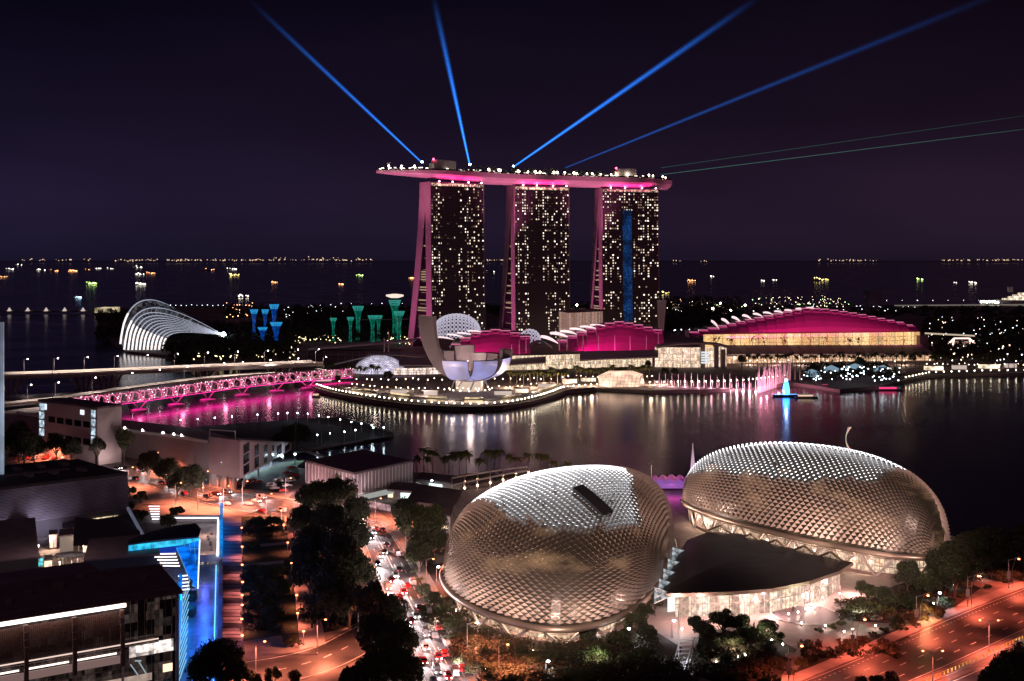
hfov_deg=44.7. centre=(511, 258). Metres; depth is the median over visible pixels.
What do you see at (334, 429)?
floating platform
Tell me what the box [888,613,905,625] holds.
broadleaf tree
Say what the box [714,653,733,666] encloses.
broadleaf tree
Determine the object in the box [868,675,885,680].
broadleaf tree
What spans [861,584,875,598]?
broadleaf tree
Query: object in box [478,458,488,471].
palm tree
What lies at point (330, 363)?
broadleaf tree
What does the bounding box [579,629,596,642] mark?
broadleaf tree
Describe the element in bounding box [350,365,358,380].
palm tree
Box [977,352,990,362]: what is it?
broadleaf tree
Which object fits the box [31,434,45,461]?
broadleaf tree
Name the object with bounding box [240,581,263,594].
broadleaf tree
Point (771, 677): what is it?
broadleaf tree
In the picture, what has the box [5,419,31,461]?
broadleaf tree
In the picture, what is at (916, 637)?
avenue edge dashes
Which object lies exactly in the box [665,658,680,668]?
broadleaf tree
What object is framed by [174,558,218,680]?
court floor
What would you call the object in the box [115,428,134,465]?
broadleaf tree
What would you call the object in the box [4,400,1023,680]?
ground
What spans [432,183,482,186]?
crown windows
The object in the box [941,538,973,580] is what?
broadleaf tree
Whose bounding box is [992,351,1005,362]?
broadleaf tree
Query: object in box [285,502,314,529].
broadleaf tree
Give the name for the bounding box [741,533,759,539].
triangular gable
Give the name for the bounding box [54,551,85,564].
round canopy
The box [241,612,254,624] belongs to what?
broadleaf tree
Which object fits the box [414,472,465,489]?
building
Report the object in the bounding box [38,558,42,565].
food court screen
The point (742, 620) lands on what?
broadleaf tree
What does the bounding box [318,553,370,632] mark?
grove lawn
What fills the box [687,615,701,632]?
broadleaf tree
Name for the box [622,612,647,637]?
broadleaf tree
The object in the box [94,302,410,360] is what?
garden woods
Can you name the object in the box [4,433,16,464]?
broadleaf tree
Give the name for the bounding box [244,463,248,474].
window
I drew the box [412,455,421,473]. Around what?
palm tree
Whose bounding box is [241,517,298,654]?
park lawn
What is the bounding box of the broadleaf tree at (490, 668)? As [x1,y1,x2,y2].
[482,661,507,678]
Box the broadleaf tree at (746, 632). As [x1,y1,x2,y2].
[739,627,759,640]
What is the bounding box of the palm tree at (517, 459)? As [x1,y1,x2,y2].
[511,457,521,470]
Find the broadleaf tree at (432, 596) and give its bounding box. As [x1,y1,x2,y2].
[423,591,442,605]
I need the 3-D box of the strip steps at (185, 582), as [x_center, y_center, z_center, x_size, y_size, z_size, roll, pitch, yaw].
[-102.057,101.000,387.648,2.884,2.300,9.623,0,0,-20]
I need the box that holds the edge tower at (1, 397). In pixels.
[0,314,3,473]
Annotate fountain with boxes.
[659,362,799,392]
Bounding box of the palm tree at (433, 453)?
[425,450,440,472]
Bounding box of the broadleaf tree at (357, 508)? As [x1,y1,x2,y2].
[343,495,370,522]
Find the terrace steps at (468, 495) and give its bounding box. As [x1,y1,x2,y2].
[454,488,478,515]
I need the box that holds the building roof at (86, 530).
[73,513,140,550]
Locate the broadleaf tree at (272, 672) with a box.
[264,666,281,680]
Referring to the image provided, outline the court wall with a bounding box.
[173,503,222,680]
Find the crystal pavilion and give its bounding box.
[598,371,644,386]
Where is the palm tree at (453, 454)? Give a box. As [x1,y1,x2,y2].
[446,451,458,474]
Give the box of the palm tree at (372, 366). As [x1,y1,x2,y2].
[367,364,375,380]
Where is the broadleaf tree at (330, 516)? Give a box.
[308,500,346,534]
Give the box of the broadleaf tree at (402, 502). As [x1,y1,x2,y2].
[392,496,419,536]
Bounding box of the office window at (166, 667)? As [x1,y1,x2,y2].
[163,663,171,671]
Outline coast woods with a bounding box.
[485,294,1023,358]
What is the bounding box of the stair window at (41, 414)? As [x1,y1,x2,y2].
[39,411,43,418]
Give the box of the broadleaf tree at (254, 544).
[245,541,259,549]
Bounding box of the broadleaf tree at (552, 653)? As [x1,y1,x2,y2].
[541,648,564,660]
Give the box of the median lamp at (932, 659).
[922,650,943,680]
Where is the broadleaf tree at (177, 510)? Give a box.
[169,506,184,514]
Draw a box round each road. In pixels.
[102,463,332,531]
[244,623,370,680]
[289,483,318,502]
[363,515,478,680]
[673,304,1023,307]
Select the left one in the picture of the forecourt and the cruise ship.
the forecourt
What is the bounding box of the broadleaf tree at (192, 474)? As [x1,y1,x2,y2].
[177,464,206,496]
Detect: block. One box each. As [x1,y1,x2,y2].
[0,459,128,537]
[38,397,122,464]
[209,429,291,489]
[558,308,604,344]
[864,291,881,308]
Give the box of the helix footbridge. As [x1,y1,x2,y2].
[75,368,353,411]
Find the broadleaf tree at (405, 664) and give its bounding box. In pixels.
[385,645,425,680]
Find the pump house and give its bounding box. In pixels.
[95,307,119,312]
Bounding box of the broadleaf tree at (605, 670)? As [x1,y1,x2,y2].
[591,661,616,678]
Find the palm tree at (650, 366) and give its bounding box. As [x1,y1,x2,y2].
[646,365,652,380]
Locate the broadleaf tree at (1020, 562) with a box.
[1005,554,1023,568]
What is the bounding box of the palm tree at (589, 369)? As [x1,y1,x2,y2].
[587,367,594,381]
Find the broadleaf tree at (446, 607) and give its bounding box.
[434,603,452,614]
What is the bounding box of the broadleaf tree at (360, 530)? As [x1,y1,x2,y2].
[331,518,371,547]
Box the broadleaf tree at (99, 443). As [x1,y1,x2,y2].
[88,437,106,464]
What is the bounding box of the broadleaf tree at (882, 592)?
[873,586,892,599]
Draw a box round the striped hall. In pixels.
[305,449,419,498]
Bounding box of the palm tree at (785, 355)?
[784,353,789,367]
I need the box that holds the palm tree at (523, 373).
[520,371,526,385]
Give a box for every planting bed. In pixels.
[409,563,504,680]
[490,627,681,680]
[695,624,796,680]
[796,627,909,671]
[838,597,919,622]
[889,580,979,614]
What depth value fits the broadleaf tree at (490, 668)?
306.75 m
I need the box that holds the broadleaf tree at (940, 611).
[932,606,945,618]
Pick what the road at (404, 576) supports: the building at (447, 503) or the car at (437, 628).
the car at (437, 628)
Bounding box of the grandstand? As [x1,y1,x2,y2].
[15,411,208,475]
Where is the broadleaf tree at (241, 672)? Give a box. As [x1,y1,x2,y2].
[220,660,256,680]
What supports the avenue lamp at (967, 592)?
on the avenue pavement at (819, 668)
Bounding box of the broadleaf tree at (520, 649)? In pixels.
[506,643,527,658]
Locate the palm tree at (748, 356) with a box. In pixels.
[744,353,751,367]
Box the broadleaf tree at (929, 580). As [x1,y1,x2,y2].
[913,570,942,595]
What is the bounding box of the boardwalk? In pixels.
[222,522,241,647]
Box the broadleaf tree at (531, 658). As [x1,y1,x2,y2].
[520,650,547,663]
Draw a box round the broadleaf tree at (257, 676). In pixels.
[249,673,261,680]
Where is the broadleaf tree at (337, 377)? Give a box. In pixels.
[335,375,340,384]
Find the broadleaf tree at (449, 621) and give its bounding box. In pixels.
[442,616,461,628]
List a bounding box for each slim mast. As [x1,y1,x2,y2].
[52,358,52,397]
[321,407,321,454]
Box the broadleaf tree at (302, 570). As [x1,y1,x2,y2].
[287,554,326,596]
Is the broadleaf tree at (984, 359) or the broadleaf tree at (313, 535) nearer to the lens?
the broadleaf tree at (313, 535)
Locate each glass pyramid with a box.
[654,587,668,603]
[658,578,669,589]
[662,568,674,579]
[667,558,678,569]
[671,547,683,559]
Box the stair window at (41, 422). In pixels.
[39,420,43,426]
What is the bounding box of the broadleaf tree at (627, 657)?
[614,651,642,666]
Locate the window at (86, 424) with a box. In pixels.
[83,421,89,427]
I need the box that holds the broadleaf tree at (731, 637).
[718,632,745,646]
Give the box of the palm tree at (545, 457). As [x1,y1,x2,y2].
[540,453,550,472]
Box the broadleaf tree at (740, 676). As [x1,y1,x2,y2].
[730,671,751,680]
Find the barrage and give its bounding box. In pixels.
[0,306,251,311]
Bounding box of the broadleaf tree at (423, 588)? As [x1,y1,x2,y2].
[415,583,431,596]
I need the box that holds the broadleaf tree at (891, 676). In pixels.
[884,670,899,680]
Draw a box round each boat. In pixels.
[771,379,797,396]
[794,394,817,397]
[875,386,902,390]
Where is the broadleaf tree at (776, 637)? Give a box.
[767,632,784,642]
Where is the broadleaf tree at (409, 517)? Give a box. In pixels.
[395,503,433,536]
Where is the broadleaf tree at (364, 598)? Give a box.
[351,578,387,615]
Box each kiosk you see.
[314,377,331,380]
[349,387,365,392]
[389,388,408,392]
[421,389,438,394]
[492,389,513,394]
[513,387,529,392]
[536,382,554,386]
[560,378,578,382]
[579,377,597,380]
[923,365,944,369]
[950,364,967,368]
[976,363,999,367]
[1002,362,1019,367]
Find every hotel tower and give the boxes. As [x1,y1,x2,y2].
[407,181,485,347]
[499,184,569,343]
[589,187,659,332]
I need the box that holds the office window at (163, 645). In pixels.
[129,638,172,657]
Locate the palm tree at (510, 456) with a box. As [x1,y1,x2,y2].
[504,454,513,472]
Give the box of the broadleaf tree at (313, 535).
[291,523,335,557]
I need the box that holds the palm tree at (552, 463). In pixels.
[550,460,559,465]
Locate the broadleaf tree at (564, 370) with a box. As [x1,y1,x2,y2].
[561,367,568,375]
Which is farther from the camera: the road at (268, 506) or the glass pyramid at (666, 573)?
the road at (268, 506)
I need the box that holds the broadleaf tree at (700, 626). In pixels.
[692,618,714,636]
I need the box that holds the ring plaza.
[770,604,839,624]
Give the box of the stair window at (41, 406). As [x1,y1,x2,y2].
[39,403,43,410]
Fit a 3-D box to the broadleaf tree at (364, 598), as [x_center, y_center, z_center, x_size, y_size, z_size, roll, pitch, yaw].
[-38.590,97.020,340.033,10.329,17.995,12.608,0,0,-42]
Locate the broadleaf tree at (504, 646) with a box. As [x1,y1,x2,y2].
[494,638,513,653]
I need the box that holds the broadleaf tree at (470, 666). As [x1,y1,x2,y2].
[463,658,489,673]
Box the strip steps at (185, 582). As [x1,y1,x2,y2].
[178,575,189,589]
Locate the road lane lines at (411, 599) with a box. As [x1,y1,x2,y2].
[366,520,464,676]
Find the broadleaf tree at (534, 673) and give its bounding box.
[521,666,550,680]
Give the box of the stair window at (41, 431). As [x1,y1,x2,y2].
[39,428,43,435]
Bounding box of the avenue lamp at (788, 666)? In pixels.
[786,643,802,680]
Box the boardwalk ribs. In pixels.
[222,523,240,648]
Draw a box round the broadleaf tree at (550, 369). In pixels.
[547,367,555,381]
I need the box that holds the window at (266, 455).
[264,453,267,462]
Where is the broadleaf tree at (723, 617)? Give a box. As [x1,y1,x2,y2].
[708,608,735,629]
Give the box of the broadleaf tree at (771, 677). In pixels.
[761,671,781,680]
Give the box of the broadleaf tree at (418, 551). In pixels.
[404,540,433,573]
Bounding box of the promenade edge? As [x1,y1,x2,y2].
[313,383,594,407]
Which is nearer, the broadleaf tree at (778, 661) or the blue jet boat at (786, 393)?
the broadleaf tree at (778, 661)
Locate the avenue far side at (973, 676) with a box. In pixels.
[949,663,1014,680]
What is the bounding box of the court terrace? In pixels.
[169,522,216,555]
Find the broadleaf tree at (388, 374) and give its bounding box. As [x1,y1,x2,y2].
[383,370,393,378]
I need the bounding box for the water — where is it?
[0,260,1023,536]
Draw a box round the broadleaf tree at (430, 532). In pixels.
[408,521,447,563]
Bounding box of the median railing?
[922,635,1023,680]
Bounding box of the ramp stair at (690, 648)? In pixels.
[669,637,696,673]
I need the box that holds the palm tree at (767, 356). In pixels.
[764,354,770,367]
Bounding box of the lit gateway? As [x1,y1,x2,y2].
[948,338,973,346]
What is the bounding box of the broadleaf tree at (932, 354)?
[931,350,941,360]
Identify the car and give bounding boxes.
[211,491,220,494]
[222,488,231,493]
[243,501,253,505]
[251,498,260,502]
[256,493,266,498]
[257,508,266,512]
[265,482,276,486]
[269,486,279,489]
[273,478,283,481]
[276,506,286,511]
[285,477,295,481]
[374,560,380,565]
[377,552,383,557]
[384,581,391,589]
[388,576,394,582]
[392,572,398,577]
[394,549,400,555]
[396,566,402,571]
[400,588,406,594]
[404,582,410,588]
[408,616,415,623]
[409,577,416,584]
[412,611,419,618]
[419,656,427,664]
[421,626,429,636]
[421,642,429,650]
[425,605,431,613]
[429,631,437,637]
[429,676,437,680]
[432,662,441,673]
[433,652,442,660]
[435,623,441,630]
[439,649,448,656]
[443,639,451,646]
[443,671,452,679]
[449,665,459,675]
[457,663,464,671]
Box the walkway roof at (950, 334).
[925,332,974,336]
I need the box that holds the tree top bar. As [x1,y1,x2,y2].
[386,294,403,297]
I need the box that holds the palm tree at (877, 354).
[874,352,881,362]
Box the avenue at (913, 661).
[803,588,1023,680]
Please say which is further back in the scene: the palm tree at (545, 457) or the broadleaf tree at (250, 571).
the palm tree at (545, 457)
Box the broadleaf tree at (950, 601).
[936,596,956,606]
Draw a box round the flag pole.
[678,610,678,656]
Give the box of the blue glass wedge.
[128,523,200,588]
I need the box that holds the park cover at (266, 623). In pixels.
[238,513,370,633]
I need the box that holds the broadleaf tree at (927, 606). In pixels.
[913,601,935,615]
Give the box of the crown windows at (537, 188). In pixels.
[516,187,567,189]
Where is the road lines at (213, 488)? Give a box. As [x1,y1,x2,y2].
[110,463,373,529]
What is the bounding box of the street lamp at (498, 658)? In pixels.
[498,644,508,678]
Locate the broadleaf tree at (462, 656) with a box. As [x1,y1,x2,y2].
[451,651,477,663]
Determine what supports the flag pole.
on the forecourt
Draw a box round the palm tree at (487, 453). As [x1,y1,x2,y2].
[481,449,494,473]
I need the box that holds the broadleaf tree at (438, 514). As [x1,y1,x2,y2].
[427,503,449,530]
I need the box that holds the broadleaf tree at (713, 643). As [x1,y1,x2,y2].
[699,636,721,650]
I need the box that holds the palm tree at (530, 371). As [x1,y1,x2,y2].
[526,370,534,385]
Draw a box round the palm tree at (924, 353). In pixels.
[920,352,928,364]
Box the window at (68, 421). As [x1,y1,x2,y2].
[66,419,71,424]
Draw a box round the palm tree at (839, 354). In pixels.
[835,352,842,364]
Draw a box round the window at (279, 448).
[277,444,281,455]
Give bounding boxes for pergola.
[451,466,528,489]
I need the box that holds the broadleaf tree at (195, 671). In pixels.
[184,655,227,680]
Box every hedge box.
[185,605,196,616]
[186,590,196,601]
[188,579,194,587]
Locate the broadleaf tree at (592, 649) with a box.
[584,642,613,658]
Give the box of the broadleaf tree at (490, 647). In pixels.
[477,640,499,655]
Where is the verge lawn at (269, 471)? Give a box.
[247,460,304,478]
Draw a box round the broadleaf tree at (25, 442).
[10,430,37,462]
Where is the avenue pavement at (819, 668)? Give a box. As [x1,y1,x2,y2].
[781,581,1023,680]
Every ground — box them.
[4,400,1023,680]
[94,304,1023,410]
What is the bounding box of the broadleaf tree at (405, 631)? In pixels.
[380,618,419,651]
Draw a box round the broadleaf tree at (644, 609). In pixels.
[635,602,654,619]
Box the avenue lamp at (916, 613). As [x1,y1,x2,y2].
[915,593,928,627]
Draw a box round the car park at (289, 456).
[237,450,299,492]
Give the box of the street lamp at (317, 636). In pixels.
[316,619,326,654]
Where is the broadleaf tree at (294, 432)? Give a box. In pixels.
[281,422,313,456]
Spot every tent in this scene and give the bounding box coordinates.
[804,369,819,376]
[824,365,838,371]
[845,363,862,368]
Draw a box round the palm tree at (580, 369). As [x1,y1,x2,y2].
[577,367,583,382]
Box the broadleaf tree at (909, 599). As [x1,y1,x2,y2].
[904,594,921,608]
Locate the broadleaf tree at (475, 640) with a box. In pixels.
[463,634,485,648]
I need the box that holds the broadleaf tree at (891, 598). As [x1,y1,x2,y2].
[883,593,906,607]
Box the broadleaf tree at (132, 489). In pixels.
[128,486,136,496]
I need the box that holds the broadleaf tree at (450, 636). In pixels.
[443,632,460,642]
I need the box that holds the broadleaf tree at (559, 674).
[549,666,574,680]
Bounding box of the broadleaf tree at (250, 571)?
[242,564,259,580]
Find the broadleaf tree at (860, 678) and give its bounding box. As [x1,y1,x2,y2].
[854,675,867,680]
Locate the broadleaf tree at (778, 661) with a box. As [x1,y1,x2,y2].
[767,655,785,669]
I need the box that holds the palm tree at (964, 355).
[960,353,968,363]
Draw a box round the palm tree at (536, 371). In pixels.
[533,369,540,385]
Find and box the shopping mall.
[506,340,731,369]
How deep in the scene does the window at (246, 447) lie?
563.37 m
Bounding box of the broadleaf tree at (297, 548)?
[289,539,318,560]
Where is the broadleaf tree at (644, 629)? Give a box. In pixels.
[635,623,657,638]
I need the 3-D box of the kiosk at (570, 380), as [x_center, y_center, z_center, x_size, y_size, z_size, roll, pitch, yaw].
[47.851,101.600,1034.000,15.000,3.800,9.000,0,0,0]
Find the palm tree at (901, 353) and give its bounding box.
[897,351,904,366]
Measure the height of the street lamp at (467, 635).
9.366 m
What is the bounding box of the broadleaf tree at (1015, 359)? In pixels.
[1009,353,1021,361]
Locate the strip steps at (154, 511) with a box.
[149,506,159,519]
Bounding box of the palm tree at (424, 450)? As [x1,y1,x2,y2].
[416,447,431,471]
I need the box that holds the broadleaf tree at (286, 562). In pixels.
[283,557,295,566]
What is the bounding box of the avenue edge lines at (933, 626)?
[806,589,1023,680]
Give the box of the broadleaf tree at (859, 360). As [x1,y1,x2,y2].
[854,356,864,364]
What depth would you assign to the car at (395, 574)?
403.15 m
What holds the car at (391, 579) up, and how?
on the road at (404, 576)
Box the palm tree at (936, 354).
[933,353,939,364]
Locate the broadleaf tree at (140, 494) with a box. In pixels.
[133,491,148,502]
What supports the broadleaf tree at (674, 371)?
on the bayfront ground at (732, 372)
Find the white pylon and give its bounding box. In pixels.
[657,300,665,330]
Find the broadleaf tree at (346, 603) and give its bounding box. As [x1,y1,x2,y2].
[334,580,361,627]
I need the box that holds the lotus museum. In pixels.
[418,316,512,391]
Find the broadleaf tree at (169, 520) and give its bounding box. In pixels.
[159,513,176,527]
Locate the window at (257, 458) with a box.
[255,456,258,467]
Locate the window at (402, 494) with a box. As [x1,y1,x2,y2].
[401,493,410,497]
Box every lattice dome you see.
[352,355,404,373]
[436,313,480,338]
[521,329,540,342]
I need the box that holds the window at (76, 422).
[74,420,80,426]
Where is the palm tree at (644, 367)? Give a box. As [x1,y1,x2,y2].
[640,365,647,380]
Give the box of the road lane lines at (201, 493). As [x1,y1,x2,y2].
[126,469,292,515]
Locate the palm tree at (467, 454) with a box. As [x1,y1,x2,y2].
[460,450,473,473]
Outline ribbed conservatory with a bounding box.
[119,299,225,349]
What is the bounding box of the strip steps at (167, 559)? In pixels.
[154,553,179,566]
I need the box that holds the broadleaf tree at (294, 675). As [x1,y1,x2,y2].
[287,669,301,680]
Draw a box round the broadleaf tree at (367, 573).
[346,552,380,585]
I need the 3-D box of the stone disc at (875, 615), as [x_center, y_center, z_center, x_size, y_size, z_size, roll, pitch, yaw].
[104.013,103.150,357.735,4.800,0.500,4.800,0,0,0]
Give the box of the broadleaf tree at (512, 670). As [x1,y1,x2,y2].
[501,663,527,679]
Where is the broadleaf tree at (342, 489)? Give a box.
[321,477,358,505]
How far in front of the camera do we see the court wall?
423.53 m
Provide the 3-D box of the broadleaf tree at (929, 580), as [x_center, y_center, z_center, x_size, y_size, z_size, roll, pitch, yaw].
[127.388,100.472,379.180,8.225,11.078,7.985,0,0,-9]
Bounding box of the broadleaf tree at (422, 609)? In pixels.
[419,604,432,613]
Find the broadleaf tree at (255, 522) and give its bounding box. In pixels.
[245,517,264,533]
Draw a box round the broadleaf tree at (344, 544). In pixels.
[319,529,362,562]
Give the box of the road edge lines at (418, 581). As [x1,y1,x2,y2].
[366,517,477,680]
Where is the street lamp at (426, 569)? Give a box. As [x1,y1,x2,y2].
[426,558,433,583]
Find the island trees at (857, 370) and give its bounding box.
[800,360,904,379]
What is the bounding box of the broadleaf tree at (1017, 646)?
[1012,640,1023,655]
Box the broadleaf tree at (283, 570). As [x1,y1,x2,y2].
[276,564,289,578]
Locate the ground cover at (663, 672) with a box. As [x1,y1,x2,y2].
[420,583,952,680]
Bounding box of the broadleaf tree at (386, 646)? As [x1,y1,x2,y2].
[363,631,403,680]
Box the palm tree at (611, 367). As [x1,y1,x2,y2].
[607,364,617,370]
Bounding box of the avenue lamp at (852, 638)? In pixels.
[851,617,865,651]
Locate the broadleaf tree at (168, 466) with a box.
[153,457,181,489]
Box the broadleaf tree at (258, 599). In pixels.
[247,594,274,609]
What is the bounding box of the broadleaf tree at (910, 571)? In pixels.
[894,559,920,590]
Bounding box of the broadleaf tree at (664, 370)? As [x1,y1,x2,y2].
[661,367,668,374]
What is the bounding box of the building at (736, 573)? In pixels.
[663,532,852,616]
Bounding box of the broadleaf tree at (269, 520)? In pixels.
[264,516,282,527]
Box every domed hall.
[438,327,529,354]
[541,320,663,350]
[685,307,935,362]
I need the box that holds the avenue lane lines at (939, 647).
[845,601,1023,679]
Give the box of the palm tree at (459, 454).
[454,451,462,474]
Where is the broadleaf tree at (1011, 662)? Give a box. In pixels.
[989,648,1023,680]
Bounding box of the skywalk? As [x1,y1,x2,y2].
[355,319,407,319]
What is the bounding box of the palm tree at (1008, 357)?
[1004,355,1011,367]
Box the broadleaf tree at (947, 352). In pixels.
[943,350,952,360]
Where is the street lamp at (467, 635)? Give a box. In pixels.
[467,622,476,653]
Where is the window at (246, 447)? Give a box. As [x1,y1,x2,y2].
[244,442,248,453]
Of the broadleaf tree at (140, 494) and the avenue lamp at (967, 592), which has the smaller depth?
the avenue lamp at (967, 592)
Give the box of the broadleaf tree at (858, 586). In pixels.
[855,580,865,597]
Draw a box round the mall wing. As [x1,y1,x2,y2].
[368,352,440,374]
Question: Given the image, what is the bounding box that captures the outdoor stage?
[652,474,686,487]
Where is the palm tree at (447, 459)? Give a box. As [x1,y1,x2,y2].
[441,455,454,474]
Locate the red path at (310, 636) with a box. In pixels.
[285,517,325,648]
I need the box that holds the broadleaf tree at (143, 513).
[138,510,148,519]
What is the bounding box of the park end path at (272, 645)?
[244,635,287,659]
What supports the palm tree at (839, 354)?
on the bayfront ground at (732, 372)
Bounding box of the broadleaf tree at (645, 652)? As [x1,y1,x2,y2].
[633,647,658,660]
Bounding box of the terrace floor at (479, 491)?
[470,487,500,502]
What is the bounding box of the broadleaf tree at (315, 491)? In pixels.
[293,479,340,509]
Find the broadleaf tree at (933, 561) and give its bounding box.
[924,546,956,588]
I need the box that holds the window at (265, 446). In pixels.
[264,443,267,453]
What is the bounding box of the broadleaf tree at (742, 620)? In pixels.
[730,613,750,631]
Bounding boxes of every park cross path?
[242,541,288,547]
[242,560,283,566]
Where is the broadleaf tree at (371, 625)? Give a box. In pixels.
[355,611,390,649]
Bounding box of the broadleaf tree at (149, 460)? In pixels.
[136,450,161,480]
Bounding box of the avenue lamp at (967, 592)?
[966,573,979,606]
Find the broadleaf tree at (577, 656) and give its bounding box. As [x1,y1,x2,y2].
[564,649,587,666]
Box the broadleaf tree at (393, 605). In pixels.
[369,593,409,623]
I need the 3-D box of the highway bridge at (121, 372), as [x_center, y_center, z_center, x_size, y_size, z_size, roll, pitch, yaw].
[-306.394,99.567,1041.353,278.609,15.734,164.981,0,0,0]
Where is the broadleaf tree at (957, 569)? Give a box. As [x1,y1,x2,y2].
[938,554,974,597]
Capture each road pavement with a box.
[115,462,380,520]
[369,507,496,680]
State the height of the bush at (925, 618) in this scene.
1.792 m
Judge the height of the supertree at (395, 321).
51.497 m
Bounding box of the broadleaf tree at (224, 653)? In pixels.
[188,636,244,677]
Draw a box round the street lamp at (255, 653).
[255,641,265,670]
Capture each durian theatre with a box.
[439,465,676,646]
[680,442,950,578]
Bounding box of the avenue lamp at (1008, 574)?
[1007,557,1019,587]
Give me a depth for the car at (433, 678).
300.58 m
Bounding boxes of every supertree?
[250,309,257,338]
[258,327,267,338]
[262,309,268,330]
[269,304,278,330]
[270,322,281,340]
[330,318,336,340]
[347,317,353,341]
[352,306,363,339]
[368,315,376,341]
[375,315,381,340]
[389,300,400,339]
[393,311,404,343]
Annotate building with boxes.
[0,517,39,572]
[0,562,182,680]
[59,528,73,551]
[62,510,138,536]
[84,534,159,570]
[387,482,418,499]
[408,484,461,515]
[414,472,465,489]
[433,496,455,532]
[663,532,852,616]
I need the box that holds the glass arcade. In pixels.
[178,574,189,679]
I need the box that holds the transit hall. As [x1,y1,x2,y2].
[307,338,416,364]
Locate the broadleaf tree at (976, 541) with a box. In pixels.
[952,530,993,554]
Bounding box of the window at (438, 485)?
[429,483,441,486]
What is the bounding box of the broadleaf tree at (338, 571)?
[310,556,359,589]
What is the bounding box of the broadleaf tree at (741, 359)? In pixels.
[737,354,746,369]
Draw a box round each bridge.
[4,360,322,391]
[4,369,326,406]
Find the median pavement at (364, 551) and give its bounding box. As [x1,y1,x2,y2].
[362,546,417,680]
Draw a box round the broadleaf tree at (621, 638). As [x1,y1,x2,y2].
[605,628,632,648]
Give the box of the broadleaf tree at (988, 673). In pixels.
[977,664,1012,680]
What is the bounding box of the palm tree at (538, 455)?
[534,453,542,466]
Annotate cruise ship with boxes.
[980,287,1023,303]
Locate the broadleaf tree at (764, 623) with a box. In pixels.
[757,618,778,633]
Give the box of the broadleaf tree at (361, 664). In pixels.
[351,653,388,680]
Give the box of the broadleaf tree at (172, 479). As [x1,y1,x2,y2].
[165,472,189,497]
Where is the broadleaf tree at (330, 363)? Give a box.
[327,360,334,368]
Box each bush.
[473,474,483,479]
[784,668,796,674]
[794,657,807,666]
[802,653,818,661]
[814,627,823,632]
[818,650,829,657]
[827,623,836,629]
[835,646,846,652]
[836,620,846,625]
[868,631,880,638]
[875,604,887,609]
[878,627,890,632]
[887,607,897,612]
[889,623,898,629]
[899,625,908,629]
[919,616,929,620]
[956,592,965,597]
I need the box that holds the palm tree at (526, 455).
[522,452,533,469]
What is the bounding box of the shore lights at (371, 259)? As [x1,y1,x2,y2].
[22,256,1017,261]
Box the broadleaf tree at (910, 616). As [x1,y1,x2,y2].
[904,611,919,622]
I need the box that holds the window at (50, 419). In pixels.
[48,416,54,422]
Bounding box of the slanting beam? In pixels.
[127,507,143,533]
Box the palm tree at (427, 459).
[422,456,431,472]
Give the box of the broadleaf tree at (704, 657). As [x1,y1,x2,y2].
[692,652,709,662]
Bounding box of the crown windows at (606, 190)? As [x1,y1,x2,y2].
[603,189,657,191]
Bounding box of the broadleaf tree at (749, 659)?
[739,656,761,665]
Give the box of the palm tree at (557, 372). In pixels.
[553,370,561,383]
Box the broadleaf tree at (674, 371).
[671,367,678,377]
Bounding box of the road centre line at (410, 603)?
[365,523,451,680]
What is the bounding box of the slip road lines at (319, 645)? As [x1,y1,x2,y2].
[248,612,369,678]
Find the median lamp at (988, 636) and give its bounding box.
[979,619,998,651]
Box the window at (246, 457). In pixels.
[244,453,248,463]
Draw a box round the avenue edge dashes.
[819,595,1017,679]
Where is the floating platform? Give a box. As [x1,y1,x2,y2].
[193,417,393,456]
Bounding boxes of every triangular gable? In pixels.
[707,524,732,533]
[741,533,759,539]
[766,539,787,547]
[793,545,816,554]
[818,551,843,561]
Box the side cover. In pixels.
[964,551,1023,581]
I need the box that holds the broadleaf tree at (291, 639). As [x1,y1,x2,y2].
[282,633,302,646]
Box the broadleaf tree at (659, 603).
[647,593,663,615]
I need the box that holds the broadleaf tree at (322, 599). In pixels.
[305,582,344,627]
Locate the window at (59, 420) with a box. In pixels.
[57,417,63,423]
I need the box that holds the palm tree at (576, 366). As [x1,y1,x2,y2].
[572,365,579,377]
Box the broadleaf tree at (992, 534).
[973,525,1008,549]
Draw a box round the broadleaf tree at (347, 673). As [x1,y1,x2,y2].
[338,666,365,680]
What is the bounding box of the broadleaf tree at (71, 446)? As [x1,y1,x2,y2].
[60,437,83,459]
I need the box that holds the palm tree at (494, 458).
[489,449,499,473]
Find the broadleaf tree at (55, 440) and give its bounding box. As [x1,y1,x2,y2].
[45,432,64,459]
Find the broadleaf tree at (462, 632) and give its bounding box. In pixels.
[453,625,473,641]
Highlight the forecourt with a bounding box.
[489,573,972,680]
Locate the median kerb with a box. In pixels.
[925,637,1023,680]
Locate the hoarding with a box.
[367,501,390,510]
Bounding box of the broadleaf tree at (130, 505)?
[128,501,134,509]
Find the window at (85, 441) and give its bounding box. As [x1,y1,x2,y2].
[83,438,89,445]
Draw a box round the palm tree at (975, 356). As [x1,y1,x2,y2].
[972,355,978,367]
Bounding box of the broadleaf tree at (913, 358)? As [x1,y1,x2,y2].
[908,355,916,364]
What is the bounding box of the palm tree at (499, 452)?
[493,449,506,473]
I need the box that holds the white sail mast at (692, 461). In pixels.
[690,443,694,470]
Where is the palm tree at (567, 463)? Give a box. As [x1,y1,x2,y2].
[562,461,574,469]
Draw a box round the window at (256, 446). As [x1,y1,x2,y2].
[255,443,258,455]

